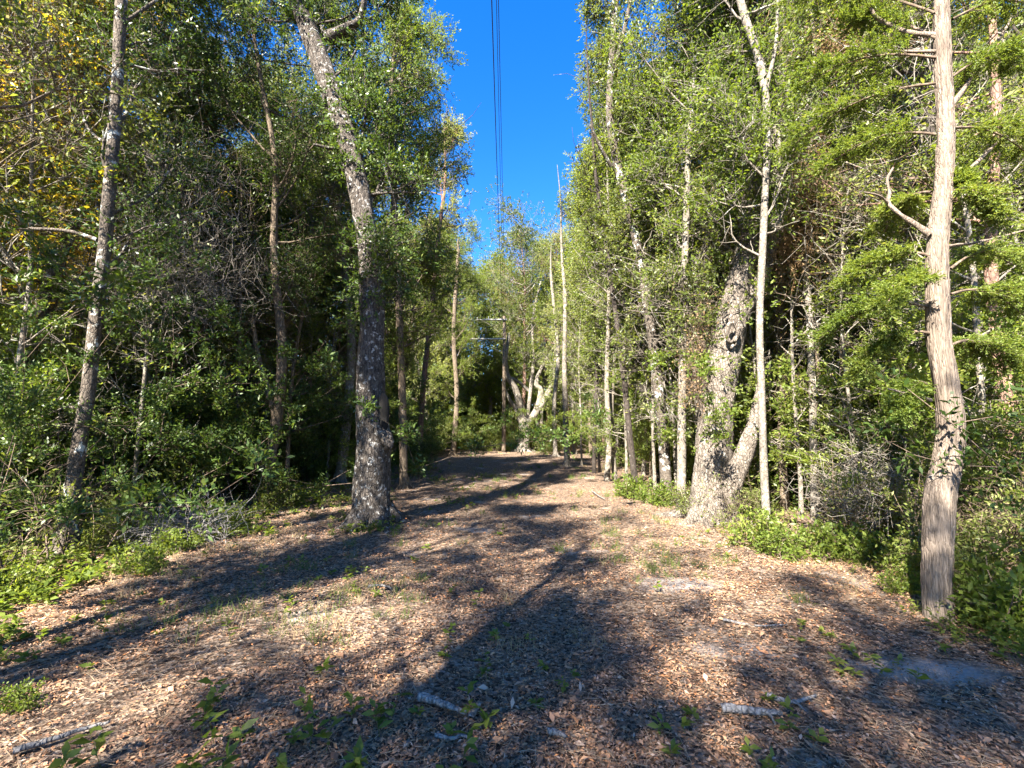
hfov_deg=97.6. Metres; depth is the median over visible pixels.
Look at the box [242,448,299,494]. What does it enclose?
leafy shrub
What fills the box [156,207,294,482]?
bare tree
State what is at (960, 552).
leafy shrub
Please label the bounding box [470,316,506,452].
utility pole
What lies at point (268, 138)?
slender tree
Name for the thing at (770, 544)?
leafy shrub
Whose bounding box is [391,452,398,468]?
leafy shrub
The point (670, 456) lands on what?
leafy shrub
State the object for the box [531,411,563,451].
sapling
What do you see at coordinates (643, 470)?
slender tree
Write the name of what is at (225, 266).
slender tree
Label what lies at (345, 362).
bare tree
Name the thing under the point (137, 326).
bare tree
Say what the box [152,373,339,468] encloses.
sapling
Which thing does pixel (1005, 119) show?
slender tree
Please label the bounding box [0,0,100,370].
slender tree
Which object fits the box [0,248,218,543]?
sapling
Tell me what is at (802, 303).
bare tree
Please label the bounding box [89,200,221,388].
bare tree
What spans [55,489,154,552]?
leafy shrub
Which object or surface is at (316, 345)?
bare tree
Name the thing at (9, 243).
bare tree
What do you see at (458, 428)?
sapling
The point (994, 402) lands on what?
sapling
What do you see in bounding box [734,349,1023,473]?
sapling
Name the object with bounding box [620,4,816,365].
slender tree
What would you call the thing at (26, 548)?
twiggy shrub
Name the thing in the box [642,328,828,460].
sapling
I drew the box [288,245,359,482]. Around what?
bare tree
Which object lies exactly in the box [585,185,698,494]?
bare tree
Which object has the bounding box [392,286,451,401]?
slender tree
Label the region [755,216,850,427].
bare tree
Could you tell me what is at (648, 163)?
slender tree
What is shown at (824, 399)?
sapling
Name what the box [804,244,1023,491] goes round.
sapling
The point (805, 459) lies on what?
sapling
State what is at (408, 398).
sapling
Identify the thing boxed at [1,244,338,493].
sapling
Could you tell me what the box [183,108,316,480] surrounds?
slender tree
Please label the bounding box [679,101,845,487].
bare tree
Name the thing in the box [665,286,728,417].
vine tangle
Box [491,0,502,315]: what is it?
power line
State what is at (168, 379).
sapling
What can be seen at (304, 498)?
leafy shrub
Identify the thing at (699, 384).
sapling
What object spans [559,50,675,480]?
slender tree
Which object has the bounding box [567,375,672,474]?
sapling
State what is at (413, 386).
slender tree
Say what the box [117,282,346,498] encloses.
sapling
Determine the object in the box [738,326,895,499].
sapling
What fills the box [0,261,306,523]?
sapling
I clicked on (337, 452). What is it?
sapling
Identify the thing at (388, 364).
slender tree
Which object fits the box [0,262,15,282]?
sapling
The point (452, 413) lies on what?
sapling
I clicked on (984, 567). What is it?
leafy shrub
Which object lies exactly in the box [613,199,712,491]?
bare tree
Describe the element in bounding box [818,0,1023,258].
live oak
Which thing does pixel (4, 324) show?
sapling
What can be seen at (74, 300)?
bare tree
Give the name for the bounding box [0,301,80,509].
sapling
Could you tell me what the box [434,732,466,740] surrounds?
fallen branch
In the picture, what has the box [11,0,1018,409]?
sky
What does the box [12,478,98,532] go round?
leafy shrub
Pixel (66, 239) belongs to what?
slender tree
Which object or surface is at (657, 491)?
leafy shrub
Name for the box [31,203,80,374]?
slender tree
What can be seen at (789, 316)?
slender tree
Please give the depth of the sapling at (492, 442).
36.95 m
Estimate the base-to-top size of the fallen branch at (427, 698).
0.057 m
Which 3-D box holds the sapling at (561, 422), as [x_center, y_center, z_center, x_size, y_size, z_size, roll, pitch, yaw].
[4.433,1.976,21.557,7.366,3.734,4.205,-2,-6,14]
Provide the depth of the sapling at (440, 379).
19.38 m
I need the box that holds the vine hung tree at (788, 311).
[682,0,883,502]
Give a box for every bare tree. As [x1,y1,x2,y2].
[0,0,141,412]
[0,0,203,512]
[0,111,46,362]
[0,149,193,441]
[0,186,69,367]
[10,69,178,424]
[12,121,130,373]
[42,127,250,515]
[52,178,196,385]
[81,257,216,377]
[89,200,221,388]
[142,134,319,495]
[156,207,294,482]
[201,231,315,482]
[210,238,285,415]
[226,135,358,496]
[265,197,337,385]
[286,228,395,478]
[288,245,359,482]
[319,253,415,415]
[345,304,407,424]
[386,295,431,451]
[547,286,609,465]
[552,262,623,471]
[565,230,675,483]
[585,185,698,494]
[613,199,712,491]
[614,330,643,450]
[618,244,681,414]
[627,158,789,448]
[629,153,805,428]
[639,294,711,481]
[657,145,830,506]
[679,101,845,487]
[687,195,840,494]
[709,136,884,518]
[745,1,924,496]
[749,113,893,516]
[750,159,876,402]
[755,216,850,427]
[765,149,956,523]
[778,0,1023,555]
[778,40,983,480]
[781,27,1023,461]
[783,228,854,404]
[797,147,993,507]
[812,221,881,402]
[826,91,1016,454]
[859,19,1023,395]
[860,55,1023,446]
[902,2,1023,305]
[909,79,1023,276]
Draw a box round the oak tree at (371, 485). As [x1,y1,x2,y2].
[223,0,461,534]
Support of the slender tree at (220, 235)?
on the ground at (514, 485)
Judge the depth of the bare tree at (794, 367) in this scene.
8.34 m
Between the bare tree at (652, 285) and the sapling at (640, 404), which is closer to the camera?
the bare tree at (652, 285)
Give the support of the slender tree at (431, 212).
on the ground at (514, 485)
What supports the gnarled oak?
on the ground at (514, 485)
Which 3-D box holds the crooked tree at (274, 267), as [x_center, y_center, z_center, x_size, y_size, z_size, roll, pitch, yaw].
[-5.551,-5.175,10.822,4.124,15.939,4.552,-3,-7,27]
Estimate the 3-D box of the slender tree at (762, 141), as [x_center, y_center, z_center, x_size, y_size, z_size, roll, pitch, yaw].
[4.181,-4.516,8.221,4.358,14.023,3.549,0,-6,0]
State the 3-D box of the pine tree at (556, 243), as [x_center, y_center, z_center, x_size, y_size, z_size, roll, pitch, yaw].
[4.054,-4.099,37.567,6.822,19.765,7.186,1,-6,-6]
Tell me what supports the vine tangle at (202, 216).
hanging from the crooked tree at (274, 267)
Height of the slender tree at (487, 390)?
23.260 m
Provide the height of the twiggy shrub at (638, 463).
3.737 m
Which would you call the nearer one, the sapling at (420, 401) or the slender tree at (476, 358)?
the sapling at (420, 401)
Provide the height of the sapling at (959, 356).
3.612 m
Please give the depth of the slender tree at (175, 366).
12.95 m
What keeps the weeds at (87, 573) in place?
on the ground at (514, 485)
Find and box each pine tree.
[420,215,487,455]
[477,219,549,408]
[509,234,558,420]
[524,212,581,451]
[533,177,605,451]
[771,0,1023,556]
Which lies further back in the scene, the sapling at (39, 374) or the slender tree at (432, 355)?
the slender tree at (432, 355)
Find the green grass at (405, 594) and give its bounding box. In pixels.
[92,451,819,647]
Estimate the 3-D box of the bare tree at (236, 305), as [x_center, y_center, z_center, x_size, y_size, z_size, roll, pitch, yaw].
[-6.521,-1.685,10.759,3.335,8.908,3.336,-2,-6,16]
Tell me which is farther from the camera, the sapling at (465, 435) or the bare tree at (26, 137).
the sapling at (465, 435)
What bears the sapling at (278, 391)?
on the ground at (514, 485)
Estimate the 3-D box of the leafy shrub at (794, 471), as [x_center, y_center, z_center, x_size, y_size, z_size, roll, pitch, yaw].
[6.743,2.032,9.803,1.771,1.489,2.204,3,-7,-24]
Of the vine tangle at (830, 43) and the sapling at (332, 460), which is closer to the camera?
the vine tangle at (830, 43)
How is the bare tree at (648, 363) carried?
on the ground at (514, 485)
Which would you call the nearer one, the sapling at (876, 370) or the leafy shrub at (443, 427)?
the sapling at (876, 370)
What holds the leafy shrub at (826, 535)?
on the ground at (514, 485)
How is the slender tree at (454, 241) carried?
on the ground at (514, 485)
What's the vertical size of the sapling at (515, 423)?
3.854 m
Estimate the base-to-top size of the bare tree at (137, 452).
7.295 m
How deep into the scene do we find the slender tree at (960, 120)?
10.08 m
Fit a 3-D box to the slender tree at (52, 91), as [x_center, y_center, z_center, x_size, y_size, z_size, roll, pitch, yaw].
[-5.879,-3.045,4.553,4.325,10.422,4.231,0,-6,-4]
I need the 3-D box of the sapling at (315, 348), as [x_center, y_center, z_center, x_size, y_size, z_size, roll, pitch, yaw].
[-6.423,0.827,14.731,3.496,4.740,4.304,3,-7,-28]
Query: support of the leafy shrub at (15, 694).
on the ground at (514, 485)
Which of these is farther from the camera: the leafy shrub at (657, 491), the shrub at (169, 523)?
the leafy shrub at (657, 491)
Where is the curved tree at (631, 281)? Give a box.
[557,0,719,501]
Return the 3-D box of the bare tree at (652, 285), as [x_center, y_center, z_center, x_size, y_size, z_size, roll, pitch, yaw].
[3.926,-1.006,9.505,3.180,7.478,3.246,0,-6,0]
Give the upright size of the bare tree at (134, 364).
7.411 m
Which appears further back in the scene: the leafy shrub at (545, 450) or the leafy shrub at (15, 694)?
the leafy shrub at (545, 450)
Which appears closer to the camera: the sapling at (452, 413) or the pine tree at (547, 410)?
the sapling at (452, 413)
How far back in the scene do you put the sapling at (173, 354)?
12.39 m
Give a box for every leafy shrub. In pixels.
[0,404,45,524]
[0,412,82,528]
[0,555,55,604]
[0,676,48,714]
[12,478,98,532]
[25,375,128,438]
[30,351,182,510]
[39,395,212,498]
[54,342,135,441]
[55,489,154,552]
[91,447,217,519]
[103,539,179,576]
[142,523,206,556]
[153,450,241,499]
[177,354,355,489]
[191,499,262,531]
[205,411,299,483]
[238,468,305,511]
[242,370,397,482]
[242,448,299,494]
[274,480,320,506]
[313,449,334,477]
[391,449,408,464]
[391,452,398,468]
[396,451,433,476]
[399,432,445,470]
[424,410,464,453]
[473,418,506,449]
[532,427,562,453]
[587,446,605,458]
[610,471,654,499]
[614,433,642,465]
[616,451,640,466]
[630,479,686,506]
[645,417,694,476]
[659,456,691,483]
[660,481,701,514]
[726,504,818,548]
[739,464,785,518]
[742,476,779,506]
[743,519,811,563]
[769,379,990,527]
[786,449,847,505]
[792,436,886,517]
[800,518,879,564]
[832,520,920,573]
[835,465,992,549]
[845,347,1023,604]
[847,420,1006,542]
[867,501,1023,598]
[871,560,920,597]
[946,556,1023,655]
[959,538,1023,624]
[993,491,1023,553]
[1012,497,1023,572]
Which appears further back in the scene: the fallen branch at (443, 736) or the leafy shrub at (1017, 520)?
the leafy shrub at (1017, 520)
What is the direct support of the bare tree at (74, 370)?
on the ground at (514, 485)
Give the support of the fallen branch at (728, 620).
on the ground at (514, 485)
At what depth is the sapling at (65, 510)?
4.99 m
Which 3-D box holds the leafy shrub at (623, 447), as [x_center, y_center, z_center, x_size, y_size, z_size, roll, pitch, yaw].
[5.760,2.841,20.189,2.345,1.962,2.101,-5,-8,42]
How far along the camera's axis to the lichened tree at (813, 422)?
8.49 m
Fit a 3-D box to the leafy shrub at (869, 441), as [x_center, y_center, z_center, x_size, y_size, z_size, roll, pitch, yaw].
[6.827,1.002,8.331,3.493,3.024,4.823,-2,-6,16]
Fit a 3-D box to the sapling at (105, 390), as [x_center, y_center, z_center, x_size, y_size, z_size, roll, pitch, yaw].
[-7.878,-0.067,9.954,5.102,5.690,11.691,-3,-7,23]
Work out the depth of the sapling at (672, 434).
12.77 m
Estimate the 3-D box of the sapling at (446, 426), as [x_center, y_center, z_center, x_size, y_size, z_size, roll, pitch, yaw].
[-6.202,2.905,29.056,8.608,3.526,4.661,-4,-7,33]
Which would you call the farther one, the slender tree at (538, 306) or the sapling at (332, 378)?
the slender tree at (538, 306)
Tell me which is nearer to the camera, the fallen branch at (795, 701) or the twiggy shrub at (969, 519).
the fallen branch at (795, 701)
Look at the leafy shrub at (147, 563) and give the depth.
5.05 m
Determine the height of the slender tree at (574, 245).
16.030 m
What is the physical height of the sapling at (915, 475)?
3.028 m
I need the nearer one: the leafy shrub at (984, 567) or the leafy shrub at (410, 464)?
the leafy shrub at (984, 567)
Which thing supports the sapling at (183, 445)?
on the ground at (514, 485)
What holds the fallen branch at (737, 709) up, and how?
on the ground at (514, 485)
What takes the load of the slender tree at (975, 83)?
on the ground at (514, 485)
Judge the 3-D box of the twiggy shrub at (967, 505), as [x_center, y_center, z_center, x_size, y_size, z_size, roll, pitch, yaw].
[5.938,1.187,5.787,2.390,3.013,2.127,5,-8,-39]
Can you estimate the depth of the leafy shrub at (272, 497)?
9.07 m
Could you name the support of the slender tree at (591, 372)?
on the ground at (514, 485)
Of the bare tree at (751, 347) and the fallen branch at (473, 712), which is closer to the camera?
the fallen branch at (473, 712)
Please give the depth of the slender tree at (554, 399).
30.41 m
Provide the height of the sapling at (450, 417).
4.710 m
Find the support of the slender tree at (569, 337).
on the ground at (514, 485)
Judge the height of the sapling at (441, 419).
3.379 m
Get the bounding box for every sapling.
[0,194,337,503]
[0,234,259,516]
[0,237,294,552]
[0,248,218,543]
[0,255,301,490]
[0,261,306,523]
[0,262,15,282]
[0,299,256,463]
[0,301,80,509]
[0,303,101,528]
[0,307,255,478]
[0,307,326,482]
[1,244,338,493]
[1,283,182,446]
[3,247,227,420]
[6,329,266,444]
[13,278,299,442]
[48,272,296,443]
[111,267,608,508]
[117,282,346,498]
[133,298,407,478]
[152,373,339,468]
[209,337,338,444]
[220,346,436,472]
[261,336,355,480]
[285,376,421,484]
[299,399,355,476]
[318,356,418,436]
[319,355,439,450]
[320,340,447,444]
[322,371,475,450]
[326,356,504,448]
[335,370,479,454]
[350,337,440,449]
[389,376,414,447]
[391,417,434,457]
[398,401,461,447]
[406,394,464,452]
[406,395,462,427]
[407,399,470,451]
[415,412,480,454]
[423,429,450,455]
[425,394,453,446]
[430,408,452,431]
[438,399,466,448]
[448,412,498,450]
[448,414,501,450]
[457,396,497,451]
[458,412,531,448]
[467,417,533,450]
[487,407,550,440]
[500,281,825,463]
[501,413,560,449]
[509,396,602,448]
[516,406,600,434]
[522,348,633,446]
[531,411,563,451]
[534,386,617,435]
[537,391,638,444]
[543,407,592,449]
[546,387,773,482]
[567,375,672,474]
[583,355,753,484]
[591,385,693,437]
[615,325,876,404]
[618,421,657,469]
[628,373,674,441]
[629,381,692,454]
[633,256,1023,476]
[642,299,991,510]
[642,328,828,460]
[643,338,803,467]
[654,318,824,407]
[663,325,853,467]
[686,300,886,501]
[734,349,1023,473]
[735,315,986,459]
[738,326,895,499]
[739,326,861,444]
[740,388,1015,537]
[746,377,830,467]
[768,330,1023,552]
[784,290,1023,530]
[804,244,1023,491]
[819,351,894,398]
[839,390,989,528]
[883,307,1023,555]
[908,326,993,399]
[914,268,1023,434]
[968,339,1022,446]
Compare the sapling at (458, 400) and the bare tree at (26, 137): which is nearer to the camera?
the bare tree at (26, 137)
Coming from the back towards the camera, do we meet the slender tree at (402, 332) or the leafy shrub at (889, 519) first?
the slender tree at (402, 332)
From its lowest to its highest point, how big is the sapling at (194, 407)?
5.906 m
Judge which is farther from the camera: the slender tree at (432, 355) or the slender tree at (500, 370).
the slender tree at (500, 370)
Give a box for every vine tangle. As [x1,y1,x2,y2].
[0,0,203,245]
[4,140,315,375]
[27,72,305,353]
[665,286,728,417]
[735,121,863,306]
[796,3,882,95]
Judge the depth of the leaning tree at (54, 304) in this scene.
9.02 m
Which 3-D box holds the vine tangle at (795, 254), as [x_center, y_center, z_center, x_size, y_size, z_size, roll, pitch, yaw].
[5.381,-3.285,8.479,2.144,3.729,1.903,2,-7,-21]
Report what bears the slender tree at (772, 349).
on the ground at (514, 485)
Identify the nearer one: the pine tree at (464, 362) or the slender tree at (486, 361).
the pine tree at (464, 362)
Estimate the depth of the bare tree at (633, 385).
20.87 m
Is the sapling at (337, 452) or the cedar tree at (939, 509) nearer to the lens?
the cedar tree at (939, 509)
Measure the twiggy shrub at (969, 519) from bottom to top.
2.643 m
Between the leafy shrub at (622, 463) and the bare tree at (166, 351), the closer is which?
the bare tree at (166, 351)
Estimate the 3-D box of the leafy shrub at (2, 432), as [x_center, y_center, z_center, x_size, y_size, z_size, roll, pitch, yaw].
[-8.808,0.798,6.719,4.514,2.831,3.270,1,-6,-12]
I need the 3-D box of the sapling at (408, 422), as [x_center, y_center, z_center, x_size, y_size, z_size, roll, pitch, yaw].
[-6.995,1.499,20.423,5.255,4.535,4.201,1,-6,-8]
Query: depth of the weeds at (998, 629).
3.60 m
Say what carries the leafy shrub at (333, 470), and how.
on the ground at (514, 485)
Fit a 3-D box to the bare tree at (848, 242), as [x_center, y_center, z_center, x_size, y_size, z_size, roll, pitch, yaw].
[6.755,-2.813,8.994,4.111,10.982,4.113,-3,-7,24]
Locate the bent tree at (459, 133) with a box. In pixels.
[379,91,480,456]
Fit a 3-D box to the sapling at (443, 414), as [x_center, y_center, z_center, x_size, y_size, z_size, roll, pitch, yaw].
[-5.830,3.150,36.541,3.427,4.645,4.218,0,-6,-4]
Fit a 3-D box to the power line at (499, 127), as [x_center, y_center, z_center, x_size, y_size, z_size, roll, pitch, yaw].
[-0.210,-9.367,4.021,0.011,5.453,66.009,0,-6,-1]
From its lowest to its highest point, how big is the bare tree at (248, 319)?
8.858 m
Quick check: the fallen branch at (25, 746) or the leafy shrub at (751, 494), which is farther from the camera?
the leafy shrub at (751, 494)
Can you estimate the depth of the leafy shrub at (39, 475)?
6.87 m
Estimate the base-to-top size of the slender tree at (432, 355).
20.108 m
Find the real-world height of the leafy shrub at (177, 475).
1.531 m
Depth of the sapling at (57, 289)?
7.77 m
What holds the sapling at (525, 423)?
on the ground at (514, 485)
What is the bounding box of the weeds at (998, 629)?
[603,463,1023,664]
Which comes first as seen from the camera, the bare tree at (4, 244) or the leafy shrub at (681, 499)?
the leafy shrub at (681, 499)
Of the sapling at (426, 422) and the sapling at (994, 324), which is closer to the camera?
the sapling at (994, 324)
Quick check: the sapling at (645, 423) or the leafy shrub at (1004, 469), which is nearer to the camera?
the leafy shrub at (1004, 469)
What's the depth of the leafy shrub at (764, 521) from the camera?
6.32 m
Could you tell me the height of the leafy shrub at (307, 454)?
3.917 m
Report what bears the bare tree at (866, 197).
on the ground at (514, 485)
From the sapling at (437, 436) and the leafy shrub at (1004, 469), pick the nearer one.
the leafy shrub at (1004, 469)
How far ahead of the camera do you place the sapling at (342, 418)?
13.13 m
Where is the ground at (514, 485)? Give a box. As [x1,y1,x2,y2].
[0,445,1023,767]
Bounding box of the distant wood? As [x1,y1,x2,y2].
[290,340,577,445]
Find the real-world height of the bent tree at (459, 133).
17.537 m
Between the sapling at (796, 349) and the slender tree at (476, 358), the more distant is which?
the slender tree at (476, 358)
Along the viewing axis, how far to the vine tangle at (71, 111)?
8.38 m
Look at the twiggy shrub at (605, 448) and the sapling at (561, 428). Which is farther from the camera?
the sapling at (561, 428)
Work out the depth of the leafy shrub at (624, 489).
11.03 m
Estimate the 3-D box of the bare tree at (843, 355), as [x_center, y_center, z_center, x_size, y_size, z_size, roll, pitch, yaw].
[5.851,-0.782,7.859,2.827,6.647,2.886,0,-6,-2]
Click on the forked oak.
(516, 391)
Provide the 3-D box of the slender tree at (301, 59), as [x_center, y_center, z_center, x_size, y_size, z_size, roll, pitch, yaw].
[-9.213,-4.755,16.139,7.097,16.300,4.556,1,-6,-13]
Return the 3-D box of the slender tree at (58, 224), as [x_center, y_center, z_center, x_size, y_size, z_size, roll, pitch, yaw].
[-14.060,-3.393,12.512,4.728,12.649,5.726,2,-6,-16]
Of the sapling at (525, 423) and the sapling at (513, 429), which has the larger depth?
the sapling at (513, 429)
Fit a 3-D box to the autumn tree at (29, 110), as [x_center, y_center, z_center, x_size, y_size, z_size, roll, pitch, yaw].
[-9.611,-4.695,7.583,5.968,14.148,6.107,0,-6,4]
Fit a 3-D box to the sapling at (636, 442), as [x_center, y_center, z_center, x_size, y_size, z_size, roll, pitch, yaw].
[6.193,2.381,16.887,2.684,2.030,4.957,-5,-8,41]
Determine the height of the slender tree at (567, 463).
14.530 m
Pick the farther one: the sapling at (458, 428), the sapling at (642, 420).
the sapling at (458, 428)
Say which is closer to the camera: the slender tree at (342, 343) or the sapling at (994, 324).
the sapling at (994, 324)
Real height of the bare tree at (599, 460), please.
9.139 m
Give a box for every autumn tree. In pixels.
[0,0,136,323]
[0,0,181,262]
[1,38,94,288]
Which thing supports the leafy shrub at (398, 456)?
on the ground at (514, 485)
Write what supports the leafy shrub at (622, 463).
on the ground at (514, 485)
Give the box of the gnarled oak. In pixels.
[599,0,865,528]
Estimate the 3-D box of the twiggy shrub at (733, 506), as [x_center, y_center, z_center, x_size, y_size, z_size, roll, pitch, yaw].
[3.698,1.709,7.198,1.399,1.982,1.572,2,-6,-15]
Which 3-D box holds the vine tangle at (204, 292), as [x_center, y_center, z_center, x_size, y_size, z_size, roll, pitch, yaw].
[-6.044,-2.178,8.378,3.267,4.147,4.487,-2,-7,22]
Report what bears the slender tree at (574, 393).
on the ground at (514, 485)
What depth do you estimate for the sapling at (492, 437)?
37.57 m
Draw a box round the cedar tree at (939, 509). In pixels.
[768,0,1023,623]
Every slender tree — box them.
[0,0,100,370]
[0,0,236,424]
[0,0,266,337]
[0,33,122,271]
[0,96,85,353]
[2,75,110,378]
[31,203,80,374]
[36,110,233,365]
[38,0,271,467]
[46,15,307,436]
[82,18,263,387]
[156,127,266,374]
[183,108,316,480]
[197,134,290,381]
[198,12,340,396]
[206,138,353,472]
[218,74,348,416]
[223,51,376,482]
[269,132,394,386]
[278,0,406,485]
[297,128,411,474]
[337,0,480,489]
[380,198,461,421]
[384,301,422,403]
[385,219,428,401]
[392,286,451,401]
[406,248,478,405]
[412,200,472,415]
[412,218,474,416]
[428,235,477,401]
[428,256,502,411]
[451,262,501,442]
[453,276,518,425]
[465,242,528,425]
[467,282,521,435]
[473,253,537,434]
[500,263,556,424]
[500,279,551,428]
[506,239,568,449]
[530,248,587,453]
[531,252,576,456]
[535,233,615,438]
[536,150,639,441]
[544,248,593,456]
[546,344,578,415]
[553,165,589,466]
[553,186,620,472]
[556,18,670,486]
[558,269,642,444]
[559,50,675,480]
[563,56,679,479]
[568,64,675,475]
[575,232,645,459]
[577,29,694,482]
[581,91,674,383]
[586,0,786,508]
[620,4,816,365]
[648,0,879,518]
[650,0,825,378]
[656,0,838,511]
[676,110,827,387]
[782,0,1023,370]
[794,53,1019,449]
[797,0,990,420]
[797,31,983,494]
[835,0,1023,418]
[908,3,1023,265]
[913,1,1023,309]
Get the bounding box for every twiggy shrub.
[0,347,173,572]
[11,411,133,531]
[584,436,622,460]
[616,426,648,469]
[622,425,658,473]
[680,429,780,537]
[768,382,917,537]
[855,377,1023,566]
[856,368,1023,566]
[862,383,1023,576]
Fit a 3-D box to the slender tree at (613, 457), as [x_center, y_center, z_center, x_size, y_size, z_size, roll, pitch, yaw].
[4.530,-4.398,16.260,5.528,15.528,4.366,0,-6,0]
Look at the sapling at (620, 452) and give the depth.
13.26 m
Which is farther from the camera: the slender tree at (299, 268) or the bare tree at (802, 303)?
the slender tree at (299, 268)
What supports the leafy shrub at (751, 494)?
on the ground at (514, 485)
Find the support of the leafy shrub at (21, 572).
on the ground at (514, 485)
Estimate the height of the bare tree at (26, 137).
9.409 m
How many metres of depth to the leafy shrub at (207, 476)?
9.70 m
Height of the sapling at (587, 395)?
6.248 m
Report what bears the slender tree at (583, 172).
on the ground at (514, 485)
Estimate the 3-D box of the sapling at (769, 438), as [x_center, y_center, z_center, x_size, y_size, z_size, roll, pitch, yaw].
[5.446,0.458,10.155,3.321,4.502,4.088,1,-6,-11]
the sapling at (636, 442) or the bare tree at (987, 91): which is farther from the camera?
the sapling at (636, 442)
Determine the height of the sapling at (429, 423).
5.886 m
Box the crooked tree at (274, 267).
[155,0,361,504]
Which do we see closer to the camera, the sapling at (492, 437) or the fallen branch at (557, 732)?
the fallen branch at (557, 732)
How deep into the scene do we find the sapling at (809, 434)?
6.53 m
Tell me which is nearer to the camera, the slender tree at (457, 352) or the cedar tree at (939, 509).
the cedar tree at (939, 509)
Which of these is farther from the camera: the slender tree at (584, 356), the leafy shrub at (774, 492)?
the slender tree at (584, 356)
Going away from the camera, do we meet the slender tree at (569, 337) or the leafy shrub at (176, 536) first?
the leafy shrub at (176, 536)
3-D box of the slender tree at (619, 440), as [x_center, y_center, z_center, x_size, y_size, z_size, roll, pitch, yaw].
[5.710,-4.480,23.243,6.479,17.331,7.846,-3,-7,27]
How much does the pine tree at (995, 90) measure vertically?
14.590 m
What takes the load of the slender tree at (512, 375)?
on the ground at (514, 485)
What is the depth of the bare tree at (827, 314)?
12.01 m
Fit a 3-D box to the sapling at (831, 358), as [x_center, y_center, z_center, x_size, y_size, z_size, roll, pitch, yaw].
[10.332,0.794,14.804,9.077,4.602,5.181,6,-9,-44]
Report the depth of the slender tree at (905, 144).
10.48 m
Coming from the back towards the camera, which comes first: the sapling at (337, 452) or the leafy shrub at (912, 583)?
the sapling at (337, 452)
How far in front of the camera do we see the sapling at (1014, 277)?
6.81 m
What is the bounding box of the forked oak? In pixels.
[461,176,568,451]
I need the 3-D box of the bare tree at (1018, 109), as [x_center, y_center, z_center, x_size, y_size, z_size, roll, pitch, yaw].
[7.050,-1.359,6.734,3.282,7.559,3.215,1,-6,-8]
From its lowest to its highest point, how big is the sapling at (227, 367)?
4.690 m
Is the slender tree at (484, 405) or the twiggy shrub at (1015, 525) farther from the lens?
the slender tree at (484, 405)
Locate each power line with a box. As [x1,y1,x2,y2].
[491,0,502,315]
[496,0,503,299]
[498,0,505,308]
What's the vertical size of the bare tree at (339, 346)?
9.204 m
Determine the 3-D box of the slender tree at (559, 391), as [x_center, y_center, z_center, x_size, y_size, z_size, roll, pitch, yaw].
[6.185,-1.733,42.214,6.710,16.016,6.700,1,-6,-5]
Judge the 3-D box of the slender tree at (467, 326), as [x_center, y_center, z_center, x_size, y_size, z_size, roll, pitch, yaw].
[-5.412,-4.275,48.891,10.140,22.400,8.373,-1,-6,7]
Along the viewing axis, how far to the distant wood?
53.19 m
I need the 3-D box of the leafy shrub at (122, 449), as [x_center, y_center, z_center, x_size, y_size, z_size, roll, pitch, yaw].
[-8.045,0.927,8.660,4.900,3.072,3.550,-1,-6,8]
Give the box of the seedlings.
[0,469,1007,767]
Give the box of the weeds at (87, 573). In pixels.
[0,463,523,767]
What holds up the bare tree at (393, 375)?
on the ground at (514, 485)
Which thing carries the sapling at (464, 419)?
on the ground at (514, 485)
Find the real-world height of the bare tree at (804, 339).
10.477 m
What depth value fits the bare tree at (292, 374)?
11.69 m
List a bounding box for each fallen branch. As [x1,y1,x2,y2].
[13,720,110,753]
[368,584,391,588]
[417,692,466,714]
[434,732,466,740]
[467,702,480,719]
[547,727,566,737]
[720,702,782,724]
[723,618,786,626]
[767,692,816,711]
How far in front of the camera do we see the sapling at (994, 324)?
5.13 m
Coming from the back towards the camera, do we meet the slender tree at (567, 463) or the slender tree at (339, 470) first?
the slender tree at (567, 463)
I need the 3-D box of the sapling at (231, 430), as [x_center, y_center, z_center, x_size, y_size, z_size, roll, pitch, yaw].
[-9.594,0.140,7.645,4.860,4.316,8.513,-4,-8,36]
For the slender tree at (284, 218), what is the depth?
14.12 m
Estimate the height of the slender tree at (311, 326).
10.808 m
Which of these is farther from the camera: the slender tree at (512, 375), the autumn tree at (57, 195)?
the slender tree at (512, 375)
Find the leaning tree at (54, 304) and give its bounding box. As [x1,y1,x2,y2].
[2,0,242,356]
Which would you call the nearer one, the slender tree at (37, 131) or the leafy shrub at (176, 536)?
the leafy shrub at (176, 536)
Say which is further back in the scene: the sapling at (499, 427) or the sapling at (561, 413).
the sapling at (499, 427)
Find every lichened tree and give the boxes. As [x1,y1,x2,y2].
[0,0,267,557]
[654,0,874,521]
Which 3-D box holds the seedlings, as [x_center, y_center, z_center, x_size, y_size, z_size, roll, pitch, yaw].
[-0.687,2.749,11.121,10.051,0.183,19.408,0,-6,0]
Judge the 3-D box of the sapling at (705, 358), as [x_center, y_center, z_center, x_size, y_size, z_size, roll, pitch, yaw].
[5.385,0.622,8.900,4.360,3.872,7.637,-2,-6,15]
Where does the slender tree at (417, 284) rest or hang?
on the ground at (514, 485)
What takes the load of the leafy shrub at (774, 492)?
on the ground at (514, 485)
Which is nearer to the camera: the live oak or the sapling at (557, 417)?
the live oak

